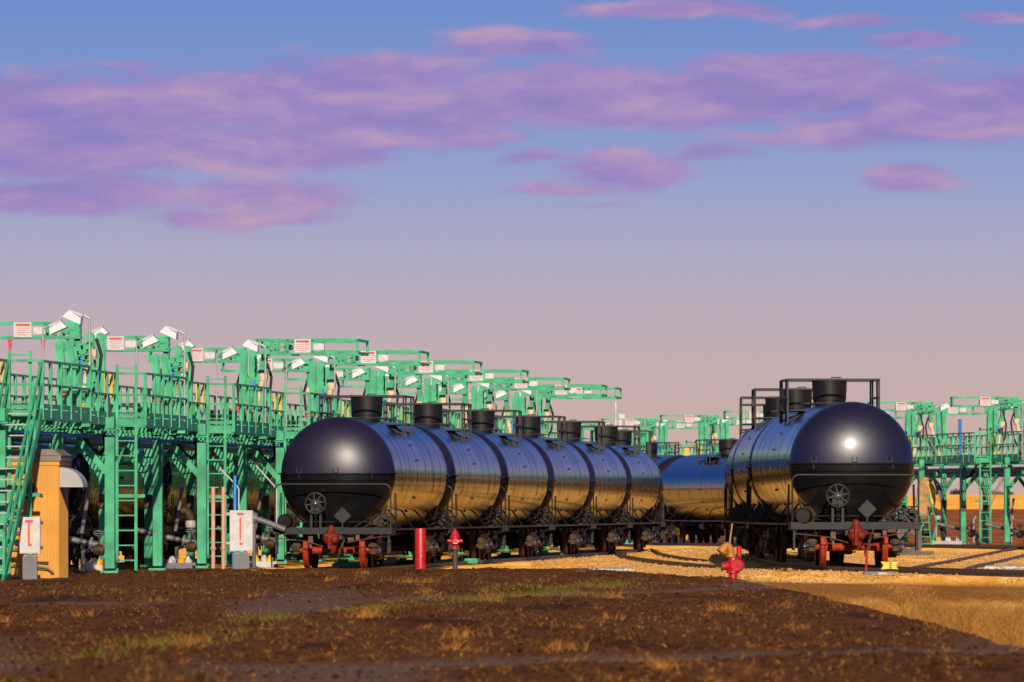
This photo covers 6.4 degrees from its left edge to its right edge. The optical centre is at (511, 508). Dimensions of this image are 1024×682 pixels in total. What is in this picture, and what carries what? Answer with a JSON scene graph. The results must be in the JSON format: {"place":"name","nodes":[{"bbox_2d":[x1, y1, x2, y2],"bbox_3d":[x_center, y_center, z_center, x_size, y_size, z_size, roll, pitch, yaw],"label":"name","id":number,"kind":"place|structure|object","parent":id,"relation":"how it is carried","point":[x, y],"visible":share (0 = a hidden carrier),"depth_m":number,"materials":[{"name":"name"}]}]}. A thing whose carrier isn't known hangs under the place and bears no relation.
{"place":"outdoors","nodes":[
{"label":"outdoors","id":0,"kind":"place"},
{"bbox_2d":[0,567,1023,681],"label":"dirt ground","id":1,"kind":"structure","parent":0,"point":[122,670],"depth_m":115.01,"materials":[{"name":"brown soil"}]},
{"bbox_2d":[15,517,39,578],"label":"gauge cabinet","id":2,"kind":"object","parent":1,"relation":"on","point":[29,542],"visible":0.98,"depth_m":197.38,"materials":[{"name":"white metal"}]},
{"bbox_2d":[0,449,87,577],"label":"yellow shed","id":3,"kind":"structure","parent":1,"relation":"on","point":[54,477],"depth_m":201.12,"materials":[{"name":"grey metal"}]},
{"bbox_2d":[79,558,107,570],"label":"spill tray","id":4,"kind":"object","parent":1,"relation":"on","point":[96,564],"visible":0.7,"depth_m":224.62,"materials":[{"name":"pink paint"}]},
{"bbox_2d":[68,485,119,571],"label":"pipe manifold","id":5,"kind":"object","parent":1,"relation":"on","point":[97,548],"visible":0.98,"depth_m":218.52,"materials":[{"name":"metal"}]},
{"bbox_2d":[157,556,195,568],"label":"spill tray","id":6,"kind":"object","parent":1,"relation":"on","point":[181,563],"visible":0.93,"depth_m":233.63,"materials":[{"name":"grey metal"}]},
{"bbox_2d":[210,487,215,567],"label":"upright pipe","id":7,"kind":"object","parent":1,"relation":"on","point":[213,548],"visible":0.83,"depth_m":231.95,"materials":[{"name":"metal"}]},
{"bbox_2d":[220,487,225,568],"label":"upright pipe","id":8,"kind":"object","parent":1,"relation":"on","point":[223,548],"visible":0.83,"depth_m":231.95,"materials":[{"name":"metal"}]},
{"bbox_2d":[232,476,236,567],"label":"upright pipe","id":9,"kind":"object","parent":1,"relation":"on","point":[234,492],"visible":0.4,"depth_m":235.96,"materials":[{"name":"blue metal"}]},
{"bbox_2d":[226,510,253,568],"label":"gauge cabinet","id":10,"kind":"object","parent":1,"relation":"on","point":[241,530],"visible":0.99,"depth_m":230.88,"materials":[{"name":"white metal"}]},
{"bbox_2d":[252,512,285,567],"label":"transfer pipe","id":11,"kind":"object","parent":1,"relation":"on","point":[269,523],"visible":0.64,"depth_m":235.96,"materials":[{"name":"grey metal"}]},
{"bbox_2d":[0,570,678,681],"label":"grass","id":12,"kind":"structure","parent":1,"relation":"on","point":[465,598],"depth_m":135.17,"materials":[{"name":"green plant"}]},
{"bbox_2d":[415,528,425,568],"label":"bollard","id":13,"kind":"object","parent":1,"relation":"on","point":[420,548],"visible":0.84,"depth_m":229.88,"materials":[{"name":"red metal"}]},
{"bbox_2d":[448,529,462,568],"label":"fire hydrant","id":14,"kind":"object","parent":1,"relation":"on","point":[454,540],"visible":0.98,"depth_m":230.93,"materials":[{"name":"red metal"}]},
{"bbox_2d":[0,567,1023,681],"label":"straw","id":15,"kind":"object","parent":1,"relation":"on","point":[658,664],"visible":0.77,"depth_m":109.05,"materials":[{"name":"beige plant"}]},
{"bbox_2d":[0,0,1023,494],"label":"sky","id":16,"kind":"structure","parent":0,"point":[684,207],"materials":[{"name":"blue"}]},
{"bbox_2d":[71,495,1023,618],"bbox_3d":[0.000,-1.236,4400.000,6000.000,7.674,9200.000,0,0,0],"label":"ground","id":17,"kind":"structure","parent":0,"point":[967,590],"depth_m":223.59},
{"bbox_2d":[138,487,209,565],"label":"pipe manifold","id":18,"kind":"object","parent":17,"relation":"on","point":[189,545],"visible":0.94,"depth_m":237.36,"materials":[{"name":"metal"}]},
{"bbox_2d":[173,505,196,539],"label":"pipe","id":19,"kind":"object","parent":17,"relation":"on","point":[190,522],"visible":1,"depth_m":237.88,"materials":[{"name":"metal"}]},
{"bbox_2d":[217,489,286,560],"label":"pipe manifold","id":20,"kind":"object","parent":17,"relation":"on","point":[268,542],"visible":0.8,"depth_m":256.17,"materials":[{"name":"metal"}]},
{"bbox_2d":[250,555,277,566],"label":"spill tray","id":21,"kind":"object","parent":17,"relation":"on","point":[265,561],"visible":0.6,"depth_m":239.61,"materials":[{"name":"white paint"}]},
{"bbox_2d":[68,544,550,568],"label":"railway track","id":22,"kind":"structure","parent":17,"relation":"on","point":[131,565],"depth_m":284.38,"materials":[{"name":"brown metal"}]},
{"bbox_2d":[7,395,168,566],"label":"tank car","id":23,"kind":"object","parent":22,"relation":"on","point":[77,495],"visible":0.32,"depth_m":244.06,"materials":[{"name":"metal"}]},
{"bbox_2d":[87,403,223,563],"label":"tank car","id":24,"kind":"object","parent":22,"relation":"on","point":[174,480],"visible":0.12,"depth_m":259.26,"materials":[{"name":"metal"}]},
{"bbox_2d":[165,408,303,559],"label":"tank car","id":25,"kind":"object","parent":22,"relation":"on","point":[254,484],"visible":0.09,"depth_m":278.04,"materials":[{"name":"metal"}]},
{"bbox_2d":[258,414,326,555],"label":"tank car","id":26,"kind":"object","parent":22,"relation":"on","point":[291,536],"visible":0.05,"depth_m":298.70,"materials":[{"name":"metal"}]},
{"bbox_2d":[0,351,644,579],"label":"loading rack","id":27,"kind":"object","parent":17,"relation":"on","point":[141,445],"visible":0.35,"depth_m":227.13,"materials":[{"name":"green metal"}]},
{"bbox_2d":[0,321,105,416],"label":"tank loader","id":28,"kind":"object","parent":27,"relation":"on","point":[23,330],"visible":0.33,"depth_m":231.98,"materials":[{"name":"green paint"}]},
{"bbox_2d":[42,319,67,399],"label":"lamp post","id":29,"kind":"object","parent":27,"relation":"on","point":[57,326],"visible":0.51,"depth_m":225.87,"materials":[{"name":"metal"}]},
{"bbox_2d":[62,308,92,415],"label":"lamp post","id":30,"kind":"object","parent":27,"relation":"attached to","point":[71,314],"visible":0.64,"depth_m":213.54,"materials":[{"name":"white metal"}]},
{"bbox_2d":[55,338,104,415],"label":"tank loader","id":31,"kind":"object","parent":27,"relation":"on","point":[74,350],"visible":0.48,"depth_m":218.91,"materials":[{"name":"green paint"}]},
{"bbox_2d":[84,325,109,342],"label":"lamp post","id":32,"kind":"object","parent":27,"relation":"on","point":[102,329],"visible":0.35,"depth_m":233.64,"materials":[{"name":"metal"}]},
{"bbox_2d":[64,335,194,423],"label":"tank loader","id":33,"kind":"object","parent":27,"relation":"on","point":[115,343],"visible":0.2,"depth_m":250.83,"materials":[{"name":"green paint"}]},
{"bbox_2d":[136,334,159,363],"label":"lamp post","id":34,"kind":"object","parent":27,"relation":"on","point":[150,340],"visible":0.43,"depth_m":244.67,"materials":[{"name":"metal"}]},
{"bbox_2d":[150,351,195,418],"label":"tank loader","id":35,"kind":"object","parent":27,"relation":"on","point":[168,363],"visible":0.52,"depth_m":237.74,"materials":[{"name":"green paint"}]},
{"bbox_2d":[160,325,186,420],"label":"lamp post","id":36,"kind":"object","parent":27,"relation":"attached to","point":[168,330],"visible":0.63,"depth_m":232.41,"materials":[{"name":"metal"}]},
{"bbox_2d":[148,348,266,422],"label":"tank loader","id":37,"kind":"object","parent":27,"relation":"on","point":[197,355],"visible":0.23,"depth_m":269.67,"materials":[{"name":"green paint"}]},
{"bbox_2d":[215,346,237,424],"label":"lamp post","id":38,"kind":"object","parent":27,"relation":"on","point":[229,352],"visible":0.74,"depth_m":263.65,"materials":[{"name":"metal"}]},
{"bbox_2d":[243,338,266,427],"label":"lamp post","id":39,"kind":"object","parent":27,"relation":"attached to","point":[250,344],"visible":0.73,"depth_m":251.27,"materials":[{"name":"metal"}]},
{"bbox_2d":[220,358,329,416],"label":"tank loader","id":40,"kind":"object","parent":27,"relation":"on","point":[282,365],"visible":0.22,"depth_m":288.50,"materials":[{"name":"green paint"}]},
{"bbox_2d":[286,357,306,430],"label":"lamp post","id":41,"kind":"object","parent":27,"relation":"on","point":[298,362],"visible":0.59,"depth_m":282.39,"materials":[{"name":"metal"}]},
{"bbox_2d":[235,338,368,424],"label":"tank loader","id":42,"kind":"object","parent":27,"relation":"on","point":[305,346],"visible":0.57,"depth_m":256.56,"materials":[{"name":"green paint"}]},
{"bbox_2d":[313,350,335,416],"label":"lamp post","id":43,"kind":"object","parent":27,"relation":"attached to","point":[325,359],"visible":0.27,"depth_m":270.10,"materials":[{"name":"metal"}]},
{"bbox_2d":[284,367,388,417],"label":"tank loader","id":44,"kind":"object","parent":27,"relation":"on","point":[365,377],"visible":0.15,"depth_m":307.33,"materials":[{"name":"green paint"}]},
{"bbox_2d":[347,367,366,399],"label":"lamp post","id":45,"kind":"object","parent":27,"relation":"on","point":[359,371],"visible":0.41,"depth_m":301.20,"materials":[{"name":"metal"}]},
{"bbox_2d":[305,350,429,423],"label":"tank loader","id":46,"kind":"object","parent":27,"relation":"on","point":[374,358],"visible":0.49,"depth_m":275.40,"materials":[{"name":"green paint"}]},
{"bbox_2d":[375,361,396,402],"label":"lamp post","id":47,"kind":"object","parent":27,"relation":"attached to","point":[386,368],"visible":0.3,"depth_m":288.94,"materials":[{"name":"metal"}]},
{"bbox_2d":[341,375,438,402],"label":"tank loader","id":48,"kind":"object","parent":27,"relation":"on","point":[418,386],"visible":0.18,"depth_m":326.17,"materials":[{"name":"green paint"}]},
{"bbox_2d":[401,375,418,402],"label":"lamp post","id":49,"kind":"object","parent":27,"relation":"on","point":[412,379],"visible":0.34,"depth_m":320.03,"materials":[{"name":"metal"}]},
{"bbox_2d":[370,360,482,414],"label":"tank loader","id":50,"kind":"object","parent":27,"relation":"on","point":[432,368],"visible":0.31,"depth_m":294.14,"materials":[{"name":"green paint"}]},
{"bbox_2d":[393,383,478,423],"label":"tank loader","id":51,"kind":"object","parent":27,"relation":"on","point":[464,391],"visible":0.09,"depth_m":345.06,"materials":[{"name":"green paint"}]},
{"bbox_2d":[430,370,448,427],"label":"lamp post","id":52,"kind":"object","parent":27,"relation":"attached to","point":[439,377],"visible":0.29,"depth_m":307.78,"materials":[{"name":"metal"}]},
{"bbox_2d":[424,369,528,408],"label":"tank loader","id":53,"kind":"object","parent":27,"relation":"on","point":[487,374],"visible":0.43,"depth_m":313.06,"materials":[{"name":"green paint"}]},
{"bbox_2d":[450,389,520,432],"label":"tank loader","id":54,"kind":"object","parent":27,"relation":"on","point":[505,398],"visible":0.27,"depth_m":363.84,"materials":[{"name":"green paint"}]},
{"bbox_2d":[471,377,570,409],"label":"tank loader","id":55,"kind":"object","parent":27,"relation":"on","point":[533,381],"visible":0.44,"depth_m":331.91,"materials":[{"name":"green paint"}]},
{"bbox_2d":[512,384,606,432],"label":"tank loader","id":56,"kind":"object","parent":27,"relation":"on","point":[558,393],"visible":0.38,"depth_m":350.74,"materials":[{"name":"green paint"}]},
{"bbox_2d":[533,387,621,436],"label":"tank loader","id":57,"kind":"object","parent":27,"relation":"on","point":[547,408],"visible":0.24,"depth_m":358.72,"materials":[{"name":"green paint"}]},
{"bbox_2d":[300,543,643,568],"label":"railway track","id":58,"kind":"structure","parent":17,"relation":"on","point":[443,563],"depth_m":279.25,"materials":[{"name":"brown metal"}]},
{"bbox_2d":[332,559,359,565],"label":"drip pan","id":59,"kind":"object","parent":58,"relation":"on","point":[340,562],"visible":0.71,"depth_m":251.38,"materials":[{"name":"green paint"}]},
{"bbox_2d":[273,394,453,567],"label":"tank car","id":60,"kind":"object","parent":58,"relation":"on","point":[365,484],"visible":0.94,"depth_m":237.16,"materials":[{"name":"black paint"}]},
{"bbox_2d":[374,401,505,564],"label":"tank car","id":61,"kind":"object","parent":58,"relation":"on","point":[475,478],"visible":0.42,"depth_m":262.75,"materials":[{"name":"metal"}]},
{"bbox_2d":[445,556,482,562],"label":"drip pan","id":62,"kind":"object","parent":58,"relation":"on","point":[471,560],"visible":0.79,"depth_m":267.38,"materials":[{"name":"green paint"}]},
{"bbox_2d":[436,408,553,560],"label":"tank car","id":63,"kind":"object","parent":58,"relation":"on","point":[525,481],"visible":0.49,"depth_m":280.70,"materials":[{"name":"metal"}]},
{"bbox_2d":[495,553,518,558],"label":"drip pan","id":64,"kind":"object","parent":58,"relation":"on","point":[504,555],"visible":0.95,"depth_m":289.34,"materials":[{"name":"green paint"}]},
{"bbox_2d":[490,414,594,556],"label":"tank car","id":65,"kind":"object","parent":58,"relation":"on","point":[569,489],"visible":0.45,"depth_m":298.65,"materials":[{"name":"metal"}]},
{"bbox_2d":[537,550,565,555],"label":"drip pan","id":66,"kind":"object","parent":58,"relation":"on","point":[543,553],"visible":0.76,"depth_m":304.39,"materials":[{"name":"green paint"}]},
{"bbox_2d":[540,421,631,553],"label":"tank car","id":67,"kind":"object","parent":58,"relation":"on","point":[608,479],"visible":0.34,"depth_m":316.58,"materials":[{"name":"metal"}]},
{"bbox_2d":[581,424,663,551],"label":"tank car","id":68,"kind":"object","parent":58,"relation":"on","point":[644,484],"visible":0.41,"depth_m":334.59,"materials":[{"name":"metal"}]},
{"bbox_2d":[589,429,664,549],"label":"tank car","id":69,"kind":"object","parent":58,"relation":"on","point":[624,435],"visible":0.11,"depth_m":353.60,"materials":[{"name":"metal"}]},
{"bbox_2d":[575,567,634,570],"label":"plastic sheet","id":70,"kind":"object","parent":17,"relation":"on","point":[615,568],"visible":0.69,"depth_m":241.54,"materials":[{"name":"white paint"}]},
{"bbox_2d":[614,401,624,428],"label":"camera mast","id":71,"kind":"object","parent":17,"relation":"on","point":[621,416],"visible":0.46,"depth_m":394.94,"materials":[{"name":"white metal"}]},
{"bbox_2d":[614,548,746,567],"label":"railway track","id":72,"kind":"structure","parent":17,"relation":"on","point":[660,562],"depth_m":274.02,"materials":[{"name":"brown metal"}]},
{"bbox_2d":[623,541,737,546],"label":"railway track","id":73,"kind":"structure","parent":17,"relation":"on","point":[691,544],"depth_m":405.91,"materials":[{"name":"brown metal"}]},
{"bbox_2d":[628,441,719,542],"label":"tank car","id":74,"kind":"object","parent":73,"relation":"on","point":[663,462],"visible":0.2,"depth_m":409.95,"materials":[{"name":"metal"}]},
{"bbox_2d":[656,438,744,543],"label":"tank car","id":75,"kind":"object","parent":73,"relation":"on","point":[693,489],"visible":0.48,"depth_m":401.77,"materials":[{"name":"metal"}]},
{"bbox_2d":[717,523,744,577],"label":"fire monitor","id":76,"kind":"object","parent":17,"relation":"on","point":[734,565],"visible":0.96,"depth_m":208.90,"materials":[{"name":"red metal"}]},
{"bbox_2d":[652,538,1023,549],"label":"railway track","id":77,"kind":"structure","parent":17,"relation":"on","point":[956,546],"depth_m":379.95,"materials":[{"name":"brown metal"}]},
{"bbox_2d":[658,428,1023,544],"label":"loading rack","id":78,"kind":"object","parent":17,"relation":"on","point":[975,460],"visible":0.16,"depth_m":397.22,"materials":[{"name":"green metal"}]},
{"bbox_2d":[601,418,667,454],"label":"tank loader","id":79,"kind":"object","parent":78,"relation":"on","point":[662,434],"visible":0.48,"depth_m":481.30,"materials":[{"name":"green paint"}]},
{"bbox_2d":[640,420,708,441],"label":"tank loader","id":80,"kind":"object","parent":78,"relation":"on","point":[680,425],"visible":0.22,"depth_m":493.34,"materials":[{"name":"green paint"}]},
{"bbox_2d":[660,415,728,451],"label":"tank loader","id":81,"kind":"object","parent":78,"relation":"on","point":[723,432],"visible":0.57,"depth_m":462.70,"materials":[{"name":"green paint"}]},
{"bbox_2d":[698,417,759,453],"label":"tank loader","id":82,"kind":"object","parent":78,"relation":"on","point":[702,434],"visible":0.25,"depth_m":475.68,"materials":[{"name":"green paint"}]},
{"bbox_2d":[723,411,762,419],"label":"tank loader","id":83,"kind":"object","parent":78,"relation":"on","point":[725,418],"visible":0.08,"depth_m":443.65,"materials":[{"name":"green paint"}]},
{"bbox_2d":[867,402,948,455],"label":"tank loader","id":84,"kind":"object","parent":78,"relation":"on","point":[928,408],"visible":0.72,"depth_m":406.64,"materials":[{"name":"green paint"}]},
{"bbox_2d":[916,477,942,520],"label":"canvas hood","id":85,"kind":"object","parent":78,"relation":"hanging from","point":[926,485],"visible":0.81,"depth_m":401.82,"materials":[{"name":"beige fabric"}]},
{"bbox_2d":[905,405,986,459],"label":"tank loader","id":86,"kind":"object","parent":78,"relation":"on","point":[912,427],"visible":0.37,"depth_m":419.61,"materials":[{"name":"green paint"}]},
{"bbox_2d":[958,419,961,467],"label":"standpipe","id":87,"kind":"object","parent":78,"relation":"attached to","point":[960,430],"visible":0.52,"depth_m":401.95,"materials":[{"name":"blue metal"}]},
{"bbox_2d":[950,396,1023,456],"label":"tank loader","id":88,"kind":"object","parent":78,"relation":"on","point":[1013,402],"visible":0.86,"depth_m":387.83,"materials":[{"name":"green paint"}]},
{"bbox_2d":[986,400,1023,454],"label":"tank loader","id":89,"kind":"object","parent":78,"relation":"on","point":[994,423],"visible":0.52,"depth_m":400.93,"materials":[{"name":"green paint"}]},
{"bbox_2d":[751,552,1023,576],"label":"railway track","id":90,"kind":"structure","parent":17,"relation":"on","point":[856,567],"depth_m":210.54,"materials":[{"name":"brown metal"}]},
{"bbox_2d":[723,396,812,558],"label":"tank car","id":91,"kind":"object","parent":90,"relation":"on","point":[771,403],"visible":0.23,"depth_m":261.53,"materials":[{"name":"metal"}]},
{"bbox_2d":[726,404,812,554],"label":"tank car","id":92,"kind":"object","parent":90,"relation":"on","point":[764,415],"visible":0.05,"depth_m":278.46,"materials":[{"name":"metal"}]},
{"bbox_2d":[729,387,832,562],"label":"tank car","id":93,"kind":"object","parent":90,"relation":"on","point":[741,473],"visible":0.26,"depth_m":243.49,"materials":[{"name":"metal"}]},
{"bbox_2d":[745,377,920,566],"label":"tank car","id":94,"kind":"object","parent":90,"relation":"on","point":[831,469],"visible":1,"depth_m":217.77,"materials":[{"name":"metal"}]},
{"bbox_2d":[864,551,897,574],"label":"switch target","id":95,"kind":"object","parent":90,"relation":"on","point":[889,565],"visible":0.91,"depth_m":206.97,"materials":[{"name":"metal"}]},
{"bbox_2d":[896,529,933,555],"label":"concrete block","id":96,"kind":"structure","parent":17,"relation":"on","point":[909,551],"depth_m":321.85,"materials":[{"name":"grey concrete"}]},
{"bbox_2d":[819,577,1023,646],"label":"dry grass","id":97,"kind":"structure","parent":17,"relation":"on","point":[987,621],"depth_m":139.36,"materials":[{"name":"beige plant"}]},
{"bbox_2d":[915,493,937,544],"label":"steel steps","id":98,"kind":"structure","parent":17,"relation":"on","point":[931,539],"depth_m":384.96,"materials":[{"name":"green paint"}]},
{"bbox_2d":[927,506,946,539],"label":"loading nozzle","id":99,"kind":"object","parent":17,"relation":"on","point":[937,516],"visible":0.82,"depth_m":398.90,"materials":[{"name":"grey metal"}]},
{"bbox_2d":[933,537,962,543],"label":"spill tray","id":100,"kind":"object","parent":17,"relation":"on","point":[946,541],"visible":0.98,"depth_m":390.63,"materials":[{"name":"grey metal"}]},
{"bbox_2d":[937,522,981,544],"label":"pipe manifold","id":101,"kind":"object","parent":17,"relation":"on","point":[971,532],"visible":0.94,"depth_m":398.44,"materials":[{"name":"metal"}]},
{"bbox_2d":[912,547,1023,568],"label":"railway track","id":102,"kind":"structure","parent":17,"relation":"on","point":[976,566],"depth_m":279.45,"materials":[{"name":"brown metal"}]},
{"bbox_2d":[915,516,1023,542],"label":"wire fence","id":103,"kind":"object","parent":17,"relation":"on","point":[976,523],"visible":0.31,"depth_m":445.11,"materials":[{"name":"metal"}]},
{"bbox_2d":[978,453,1012,540],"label":"bare sapling","id":104,"kind":"object","parent":17,"relation":"on","point":[993,499],"visible":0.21,"depth_m":462.01,"materials":[{"name":"plant"}]},
{"bbox_2d":[985,498,1023,542],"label":"pipe manifold","id":105,"kind":"object","parent":17,"relation":"on","point":[1018,533],"visible":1,"depth_m":388.09,"materials":[{"name":"metal"}]},
{"bbox_2d":[985,565,1023,568],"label":"plastic sheet","id":106,"kind":"object","parent":17,"relation":"on","point":[1003,566],"visible":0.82,"depth_m":250.47,"materials":[{"name":"white paint"}]},
{"bbox_2d":[530,547,1023,583],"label":"gravel","id":107,"kind":"structure","parent":0,"point":[657,568],"depth_m":265.37,"materials":[{"name":"beige gravel"}]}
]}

